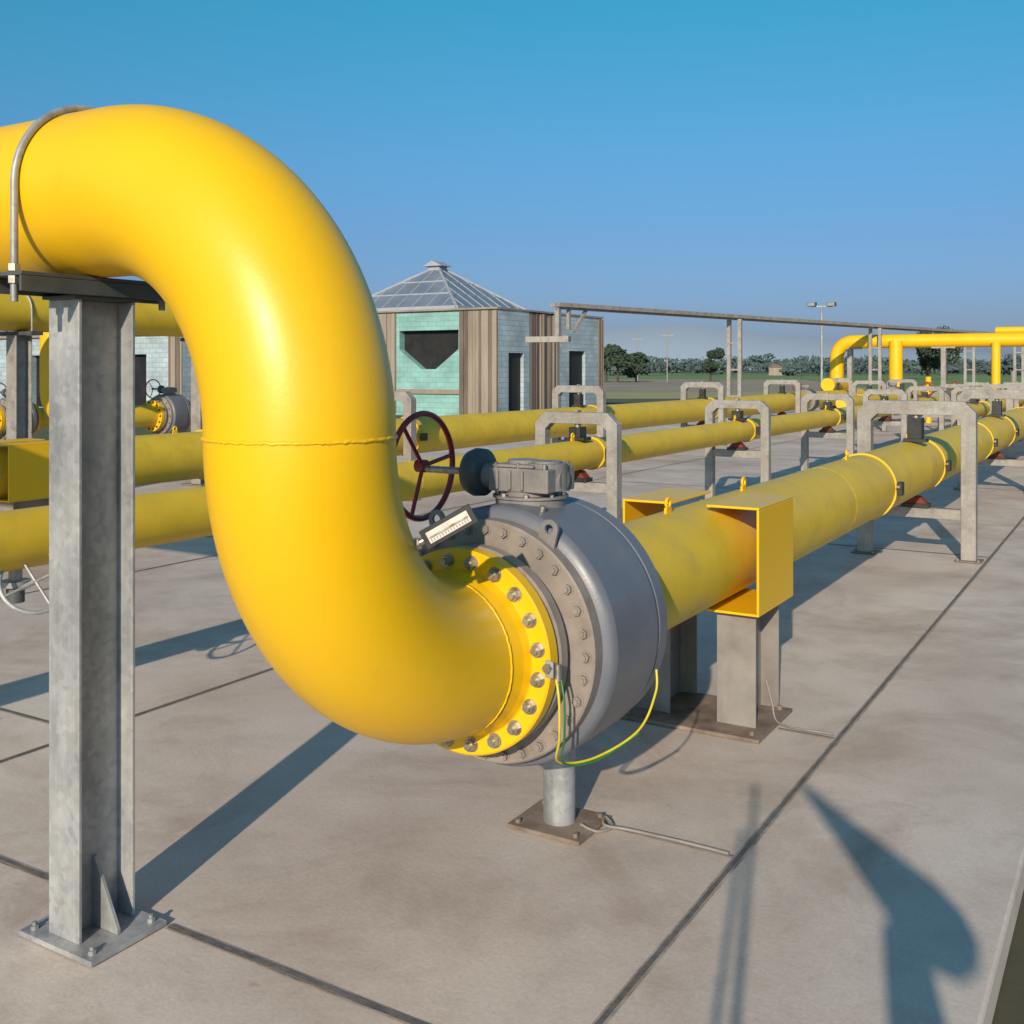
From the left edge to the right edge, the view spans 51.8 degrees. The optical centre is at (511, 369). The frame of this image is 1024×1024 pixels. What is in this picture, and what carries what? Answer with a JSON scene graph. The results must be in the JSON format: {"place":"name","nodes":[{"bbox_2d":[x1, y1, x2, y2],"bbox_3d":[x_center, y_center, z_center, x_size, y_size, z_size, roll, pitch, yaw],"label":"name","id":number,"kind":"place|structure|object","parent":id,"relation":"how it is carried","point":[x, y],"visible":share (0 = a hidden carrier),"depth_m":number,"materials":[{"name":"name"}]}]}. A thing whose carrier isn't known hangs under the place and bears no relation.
{"place":"outdoors","nodes":[
{"label":"outdoors","id":0,"kind":"place"},
{"bbox_2d":[0,335,190,407],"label":"walls","id":1,"kind":"structure","parent":0,"point":[154,349],"depth_m":44.08,"materials":[{"name":"white brick"}]},
{"bbox_2d":[36,354,145,406],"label":"doorways","id":2,"kind":"object","parent":1,"relation":"attached to","point":[140,377],"visible":0.29,"depth_m":44.94,"materials":[{"name":"black"}]},
{"bbox_2d":[0,335,182,395],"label":"timber cladding","id":3,"kind":"structure","parent":1,"relation":"attached to","point":[175,362],"depth_m":43.22,"materials":[{"name":"brown wood"}]},
{"bbox_2d":[0,0,1023,355],"label":"sky","id":4,"kind":"structure","parent":0,"point":[768,158],"materials":[{"name":"blue"}]},
{"bbox_2d":[32,370,1023,1023],"bbox_3d":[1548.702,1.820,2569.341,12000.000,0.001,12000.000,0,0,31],"label":"ground","id":5,"kind":"structure","parent":0,"point":[1010,1004],"depth_m":3.23,"materials":[{"name":"green plant"}]},
{"bbox_2d":[378,309,553,415],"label":"front walls","id":6,"kind":"structure","parent":5,"relation":"on","point":[412,372],"depth_m":41.59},
{"bbox_2d":[405,330,458,368],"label":"window","id":7,"kind":"structure","parent":6,"relation":"attached to","point":[431,349],"depth_m":41.89,"materials":[{"name":"black glass"}]},
{"bbox_2d":[378,310,603,413],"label":"timber cladding","id":8,"kind":"structure","parent":6,"relation":"attached to","point":[477,391],"depth_m":40.65,"materials":[{"name":"brown wood"}]},
{"bbox_2d":[495,309,600,411],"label":"side block panels","id":9,"kind":"object","parent":8,"relation":"attached to","point":[513,329],"visible":0.69,"depth_m":41.84,"materials":[{"name":"white brick"}]},
{"bbox_2d":[509,351,581,410],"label":"doorways","id":10,"kind":"object","parent":9,"relation":"attached to","point":[575,367],"visible":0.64,"depth_m":41.47,"materials":[{"name":"black"}]},
{"bbox_2d":[0,407,1023,1023],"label":"concrete slab","id":11,"kind":"structure","parent":5,"relation":"on","point":[876,877],"depth_m":3.88,"materials":[{"name":"grey concrete"}]},
{"bbox_2d":[6,335,31,441],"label":"beam","id":12,"kind":"structure","parent":11,"relation":"on","point":[18,387],"depth_m":13.08,"materials":[{"name":"metal"}]},
{"bbox_2d":[0,331,42,335],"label":"cap channel","id":13,"kind":"object","parent":12,"relation":"on","point":[25,333],"visible":0.92,"depth_m":12.97,"materials":[{"name":"grey paint"}]},
{"bbox_2d":[6,296,32,331],"bbox_3d":[-6.117,-0.704,13.098,0.533,0.564,0.024,0,0,31],"label":"bolt","id":14,"kind":"object","parent":13,"relation":"attached to","point":[30,301],"visible":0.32,"depth_m":12.96,"materials":[{"name":"metal"}]},
{"bbox_2d":[0,294,183,336],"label":"header pipe","id":15,"kind":"object","parent":12,"relation":"on","point":[151,320],"depth_m":13.16,"materials":[{"name":"yellow metal"}]},
{"bbox_2d":[0,438,48,510],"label":"pipe anchor support","id":16,"kind":"object","parent":11,"relation":"on","point":[28,474],"visible":0.42,"depth_m":9.20,"materials":[{"name":"yellow paint"}]},
{"bbox_2d":[0,403,48,433],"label":"gas pipe branch","id":17,"kind":"object","parent":11,"relation":"on","point":[43,420],"visible":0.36,"depth_m":15.01,"materials":[{"name":"yellow paint"}]},
{"bbox_2d":[0,382,37,439],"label":"ball valve","id":18,"kind":"object","parent":17,"relation":"attached to","point":[34,415],"visible":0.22,"depth_m":14.82,"materials":[{"name":"paint"}]},
{"bbox_2d":[19,908,166,967],"bbox_3d":[-1.266,1.677,3.192,0.335,0.038,0.270,0,0,31],"label":"base plate","id":19,"kind":"object","parent":11,"relation":"on","point":[98,945],"visible":0.73,"depth_m":3.13,"materials":[{"name":"metal"}]},
{"bbox_2d":[49,299,134,944],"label":"beam","id":20,"kind":"structure","parent":19,"relation":"on","point":[91,578],"depth_m":3.19,"materials":[{"name":"metal"}]},
{"bbox_2d":[0,270,163,303],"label":"cap channel","id":21,"kind":"object","parent":20,"relation":"on","point":[49,286],"visible":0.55,"depth_m":3.10,"materials":[{"name":"grey paint"}]},
{"bbox_2d":[8,105,164,310],"bbox_3d":[-1.255,-0.489,3.162,0.031,0.598,0.550,0,0,31],"label":"bolt","id":22,"kind":"object","parent":21,"relation":"attached to","point":[29,133],"visible":0.51,"depth_m":2.94,"materials":[{"name":"metal"}]},
{"bbox_2d":[92,854,120,934],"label":"gussets","id":23,"kind":"object","parent":20,"relation":"attached to","point":[104,916],"visible":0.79,"depth_m":3.17,"materials":[{"name":"metal"}]},
{"bbox_2d":[0,104,557,755],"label":"gas pipe riser","id":24,"kind":"object","parent":20,"relation":"on","point":[356,610],"visible":1,"depth_m":2.65,"materials":[{"name":"yellow paint"}]},
{"bbox_2d":[40,332,190,430],"bbox_3d":[-5.242,0.490,15.711,0.464,2.420,3.917,0,0,31],"label":"gas pipe branch","id":25,"kind":"object","parent":11,"relation":"on","point":[149,415],"visible":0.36,"depth_m":15.19,"materials":[{"name":"yellow paint"}]},
{"bbox_2d":[145,379,190,433],"bbox_3d":[-5.168,0.569,15.849,0.647,0.854,0.511,0,0,31],"label":"ball valve","id":26,"kind":"object","parent":25,"relation":"attached to","point":[177,409],"visible":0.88,"depth_m":15.68,"materials":[{"name":"paint"}]},
{"bbox_2d":[180,359,204,485],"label":"beam","id":27,"kind":"structure","parent":11,"relation":"on","point":[196,419],"depth_m":15.53,"materials":[{"name":"metal"}]},
{"bbox_2d":[394,391,420,500],"bbox_3d":[-1.714,0.979,13.970,1.115,1.434,0.220,0,0,31],"label":"pipe support portal","id":28,"kind":"object","parent":11,"relation":"on","point":[407,399],"visible":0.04,"depth_m":13.70,"materials":[{"name":"metal"}]},
{"bbox_2d":[0,419,1023,1023],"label":"slab joints","id":29,"kind":"object","parent":11,"relation":"on","point":[628,987],"visible":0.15,"depth_m":3.53,"materials":[{"name":"grey concrete"}]},
{"bbox_2d":[535,410,621,521],"bbox_3d":[0.603,1.033,9.678,0.955,1.326,0.220,0,0,31],"label":"pipe support portal","id":30,"kind":"object","parent":11,"relation":"on","point":[611,486],"visible":0.57,"depth_m":9.51,"materials":[{"name":"metal"}]},
{"bbox_2d":[0,393,978,571],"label":"gas pipeline","id":31,"kind":"object","parent":30,"relation":"on","point":[165,517],"visible":0.49,"depth_m":7.52,"materials":[{"name":"yellow paint"}]},
{"bbox_2d":[0,554,48,614],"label":"drain valve","id":32,"kind":"object","parent":31,"relation":"attached to","point":[15,584],"visible":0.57,"depth_m":4.81,"materials":[{"name":"metal"}]},
{"bbox_2d":[929,383,950,400],"bbox_3d":[10.825,0.692,26.650,0.539,0.711,0.426,0,0,31],"label":"ball valve","id":33,"kind":"object","parent":31,"relation":"attached to","point":[947,396],"visible":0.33,"depth_m":26.49,"materials":[{"name":"paint"}]},
{"bbox_2d":[552,384,605,466],"bbox_3d":[1.187,0.979,18.784,1.115,1.434,0.220,0,0,31],"label":"pipe support portal","id":34,"kind":"object","parent":11,"relation":"on","point":[558,391],"visible":0.36,"depth_m":18.71,"materials":[{"name":"metal"}]},
{"bbox_2d":[507,749,728,854],"bbox_3d":[0.383,1.511,3.821,0.780,0.372,0.260,0,0,31],"label":"valve jack post","id":35,"kind":"object","parent":11,"relation":"on","point":[555,813],"visible":0.84,"depth_m":3.89,"materials":[{"name":"metal"}]},
{"bbox_2d":[396,411,667,766],"bbox_3d":[0.028,0.745,3.687,0.922,1.186,0.810,0,0,31],"label":"ball valve","id":36,"kind":"object","parent":35,"relation":"on","point":[586,570],"visible":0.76,"depth_m":3.46,"materials":[{"name":"paint"}]},
{"bbox_2d":[413,504,477,550],"bbox_3d":[-0.214,0.445,2.842,0.245,0.165,0.048,0,0,-3],"label":"nameplate","id":37,"kind":"object","parent":36,"relation":"attached to","point":[447,526],"visible":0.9,"depth_m":2.83,"materials":[{"name":"white metal"}]},
{"bbox_2d":[681,381,727,444],"bbox_3d":[4.336,0.979,24.008,1.115,1.434,0.220,0,0,31],"label":"pipe support portal","id":38,"kind":"object","parent":11,"relation":"on","point":[702,385],"visible":0.53,"depth_m":23.93,"materials":[{"name":"metal"}]},
{"bbox_2d":[0,388,864,498],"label":"gas pipeline","id":39,"kind":"object","parent":38,"relation":"on","point":[174,455],"visible":0.41,"depth_m":15.61,"materials":[{"name":"yellow paint"}]},
{"bbox_2d":[792,384,819,410],"bbox_3d":[8.708,0.786,31.279,0.718,0.948,0.568,0,0,31],"label":"ball valve","id":40,"kind":"object","parent":39,"relation":"attached to","point":[814,403],"visible":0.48,"depth_m":31.08,"materials":[{"name":"paint"}]},
{"bbox_2d":[621,488,832,743],"bbox_3d":[1.083,1.167,5.168,0.980,1.058,0.630,0,0,31],"label":"pipe anchor support","id":41,"kind":"object","parent":11,"relation":"on","point":[743,705],"visible":0.8,"depth_m":5.13,"materials":[{"name":"yellow paint"}]},
{"bbox_2d":[699,399,770,500],"bbox_3d":[2.874,1.033,13.447,0.955,1.326,0.220,0,0,31],"label":"pipe support portal","id":42,"kind":"object","parent":11,"relation":"on","point":[740,449],"visible":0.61,"depth_m":13.38,"materials":[{"name":"metal"}]},
{"bbox_2d":[525,302,1023,421],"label":"cable tray gantry","id":43,"kind":"object","parent":11,"relation":"on","point":[568,308],"visible":0.68,"depth_m":31.79,"materials":[{"name":"metal"}]},
{"bbox_2d":[764,379,800,431],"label":"pipe support portal","id":44,"kind":"object","parent":11,"relation":"on","point":[796,383],"visible":0.53,"depth_m":29.10,"materials":[{"name":"metal"}]},
{"bbox_2d":[798,392,853,471],"bbox_3d":[5.146,1.033,17.215,0.955,1.326,0.220,0,0,31],"label":"pipe support portal","id":45,"kind":"object","parent":11,"relation":"on","point":[830,431],"visible":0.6,"depth_m":17.17,"materials":[{"name":"metal"}]},
{"bbox_2d":[821,378,852,409],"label":"pipe support portal","id":46,"kind":"object","parent":11,"relation":"on","point":[849,381],"visible":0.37,"depth_m":34.22,"materials":[{"name":"metal"}]},
{"bbox_2d":[852,380,888,431],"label":"pipe support portal","id":47,"kind":"object","parent":11,"relation":"on","point":[883,384],"visible":0.51,"depth_m":29.06,"materials":[{"name":"metal"}]},
{"bbox_2d":[863,388,907,440],"bbox_3d":[7.417,1.033,20.983,0.955,1.326,0.220,0,0,31],"label":"pipe support portal","id":48,"kind":"object","parent":11,"relation":"on","point":[887,420],"visible":0.48,"depth_m":20.89,"materials":[{"name":"metal"}]},
{"bbox_2d":[887,379,916,418],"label":"pipe support portal","id":49,"kind":"object","parent":11,"relation":"on","point":[913,381],"visible":0.3,"depth_m":32.85,"materials":[{"name":"metal"}]},
{"bbox_2d":[835,391,931,407],"bbox_3d":[11.400,0.822,31.660,0.490,0.433,12.000,0,0,31],"label":"gas pipeline","id":50,"kind":"object","parent":49,"relation":"on","point":[858,399],"visible":0.23,"depth_m":27.90,"materials":[{"name":"yellow paint"}]},
{"bbox_2d":[882,379,902,399],"bbox_3d":[11.522,0.692,31.876,0.629,0.830,0.497,0,0,31],"label":"ball valve","id":51,"kind":"object","parent":50,"relation":"attached to","point":[893,386],"visible":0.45,"depth_m":31.77,"materials":[{"name":"paint"}]},
{"bbox_2d":[851,398,983,563],"bbox_3d":[3.668,0.979,9.582,1.115,1.434,0.220,0,0,31],"label":"pipe support portal","id":52,"kind":"object","parent":11,"relation":"on","point":[965,413],"visible":0.92,"depth_m":9.45,"materials":[{"name":"metal"}]},
{"bbox_2d":[623,404,1023,629],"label":"gas pipeline","id":53,"kind":"object","parent":52,"relation":"on","point":[702,555],"visible":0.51,"depth_m":6.03,"materials":[{"name":"yellow paint"}]},
{"bbox_2d":[821,326,1023,416],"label":"distant pipe loop","id":54,"kind":"object","parent":11,"relation":"on","point":[996,341],"visible":0.62,"depth_m":38.02,"materials":[{"name":"yellow paint"}]},
{"bbox_2d":[832,371,1016,422],"bbox_3d":[13.793,0.871,34.313,7.600,1.659,2.254,0,0,31],"label":"valve manifold","id":55,"kind":"object","parent":11,"relation":"on","point":[1013,379],"visible":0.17,"depth_m":33.49,"materials":[{"name":"grey paint"}]},
{"bbox_2d":[906,385,944,430],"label":"pipe support portal","id":56,"kind":"object","parent":11,"relation":"on","point":[925,388],"visible":0.37,"depth_m":24.63,"materials":[{"name":"metal"}]},
{"bbox_2d":[938,383,969,430],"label":"pipe support portal","id":57,"kind":"object","parent":11,"relation":"on","point":[953,385],"visible":0.2,"depth_m":28.50,"materials":[{"name":"metal"}]},
{"bbox_2d":[951,386,994,426],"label":"pipe support portal","id":58,"kind":"object","parent":11,"relation":"on","point":[955,391],"visible":0.2,"depth_m":21.76,"materials":[{"name":"metal"}]},
{"bbox_2d":[955,399,1023,418],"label":"gas pipeline","id":59,"kind":"object","parent":58,"relation":"on","point":[981,408],"visible":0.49,"depth_m":22.46,"materials":[{"name":"yellow paint"}]},
{"bbox_2d":[962,382,989,401],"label":"pipe support portal","id":60,"kind":"object","parent":11,"relation":"on","point":[976,384],"visible":0.23,"depth_m":32.23,"materials":[{"name":"metal"}]},
{"bbox_2d":[953,388,1023,492],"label":"pipe support portal","id":61,"kind":"object","parent":11,"relation":"on","point":[996,458],"visible":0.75,"depth_m":14.68,"materials":[{"name":"metal"}]},
{"bbox_2d":[981,383,1020,440],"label":"pipe support portal","id":62,"kind":"object","parent":11,"relation":"on","point":[1000,386],"visible":0.23,"depth_m":25.52,"materials":[{"name":"metal"}]},
{"bbox_2d":[1001,382,1023,411],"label":"pipe support portal","id":63,"kind":"object","parent":11,"relation":"on","point":[1020,383],"visible":0.1,"depth_m":29.02,"materials":[{"name":"metal"}]},
{"bbox_2d":[1006,384,1023,458],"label":"pipe support portal","id":64,"kind":"object","parent":11,"relation":"on","point":[1010,448],"visible":0.33,"depth_m":20.03,"materials":[{"name":"metal"}]},
{"bbox_2d":[606,391,960,398],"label":"dry grass verge","id":65,"kind":"structure","parent":5,"relation":"on","point":[649,394],"depth_m":77.11,"materials":[{"name":"plant"}]},
{"bbox_2d":[604,355,1020,375],"bbox_3d":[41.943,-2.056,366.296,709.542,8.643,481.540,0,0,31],"label":"distant tree line","id":66,"kind":"object","parent":5,"relation":"on","point":[660,366],"visible":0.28,"depth_m":331.77,"materials":[{"name":"green plant"}]},
{"bbox_2d":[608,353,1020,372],"bbox_3d":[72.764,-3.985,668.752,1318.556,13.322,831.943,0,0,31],"label":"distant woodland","id":67,"kind":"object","parent":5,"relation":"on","point":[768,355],"visible":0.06,"depth_m":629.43,"materials":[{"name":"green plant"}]},
{"bbox_2d":[807,302,835,390],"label":"floodlight mast","id":68,"kind":"object","parent":5,"relation":"on","point":[814,304],"visible":0.77,"depth_m":59.94,"materials":[{"name":"metal"}]},
{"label":"rear walls","id":69,"kind":"object","parent":5,"relation":"on","visible":0},
{"bbox_2d":[377,307,602,318],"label":"parapet","id":70,"kind":"structure","parent":69,"relation":"on","point":[479,308],"depth_m":41.54,"materials":[{"name":"grey metal"}]},
{"bbox_2d":[372,270,520,308],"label":"roof glazing","id":71,"kind":"structure","parent":70,"relation":"on","point":[411,300],"depth_m":45.83,"materials":[{"name":"clear glass"}]},
{"bbox_2d":[372,261,526,310],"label":"roof ribs","id":72,"kind":"object","parent":70,"relation":"on","point":[436,265],"visible":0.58,"depth_m":46.19,"materials":[{"name":"white metal"}]},
{"bbox_2d":[604,373,800,378],"bbox_3d":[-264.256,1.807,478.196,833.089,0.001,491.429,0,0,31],"label":"crop field","id":73,"kind":"structure","parent":0,"point":[707,376],"depth_m":278.95,"materials":[{"name":"green plant"}]},
{"bbox_2d":[769,364,785,374],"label":"farmhouse","id":74,"kind":"object","parent":73,"relation":"on","point":[774,369],"visible":0.76,"depth_m":328.33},
{"bbox_2d":[604,379,873,390],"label":"ploughed field","id":75,"kind":"structure","parent":0,"point":[665,385],"depth_m":120.68,"materials":[{"name":"soil"}]},
{"bbox_2d":[604,344,615,381],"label":"tree","id":76,"kind":"object","parent":75,"relation":"on","point":[607,346],"visible":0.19,"depth_m":151.73,"materials":[{"name":"green plant"}]},
{"bbox_2d":[605,345,632,381],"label":"tree","id":77,"kind":"object","parent":75,"relation":"on","point":[618,357],"visible":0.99,"depth_m":148.35,"materials":[{"name":"green plant"}]},
{"bbox_2d":[624,352,647,381],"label":"tree","id":78,"kind":"object","parent":75,"relation":"on","point":[639,365],"visible":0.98,"depth_m":154.55,"materials":[{"name":"green plant"}]},
{"bbox_2d":[632,336,642,380],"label":"utility pole","id":79,"kind":"object","parent":75,"relation":"on","point":[637,339],"visible":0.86,"depth_m":169.92,"materials":[{"name":"metal"}]},
{"bbox_2d":[661,331,673,381],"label":"utility pole","id":80,"kind":"object","parent":75,"relation":"on","point":[667,335],"visible":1,"depth_m":149.93,"materials":[{"name":"metal"}]},
{"bbox_2d":[701,347,724,380],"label":"tree","id":81,"kind":"object","parent":75,"relation":"on","point":[709,365],"visible":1,"depth_m":169.44,"materials":[{"name":"green plant"}]},
{"bbox_2d":[604,325,1020,369],"bbox_3d":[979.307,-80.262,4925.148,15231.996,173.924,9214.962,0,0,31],"label":"hills","id":82,"kind":"structure","parent":0,"point":[690,341],"depth_m":3880.47,"materials":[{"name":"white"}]},
{"bbox_2d":[802,374,1020,390],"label":"crop field","id":83,"kind":"structure","parent":0,"point":[919,379],"depth_m":216.28,"materials":[{"name":"green plant"}]},
{"bbox_2d":[916,332,940,376],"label":"tree","id":84,"kind":"object","parent":83,"relation":"on","point":[930,363],"visible":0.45,"depth_m":197.28,"materials":[{"name":"green plant"}]},
{"bbox_2d":[915,325,963,379],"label":"tree","id":85,"kind":"object","parent":83,"relation":"on","point":[926,353],"visible":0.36,"depth_m":188.68,"materials":[{"name":"green plant"}]}
]}

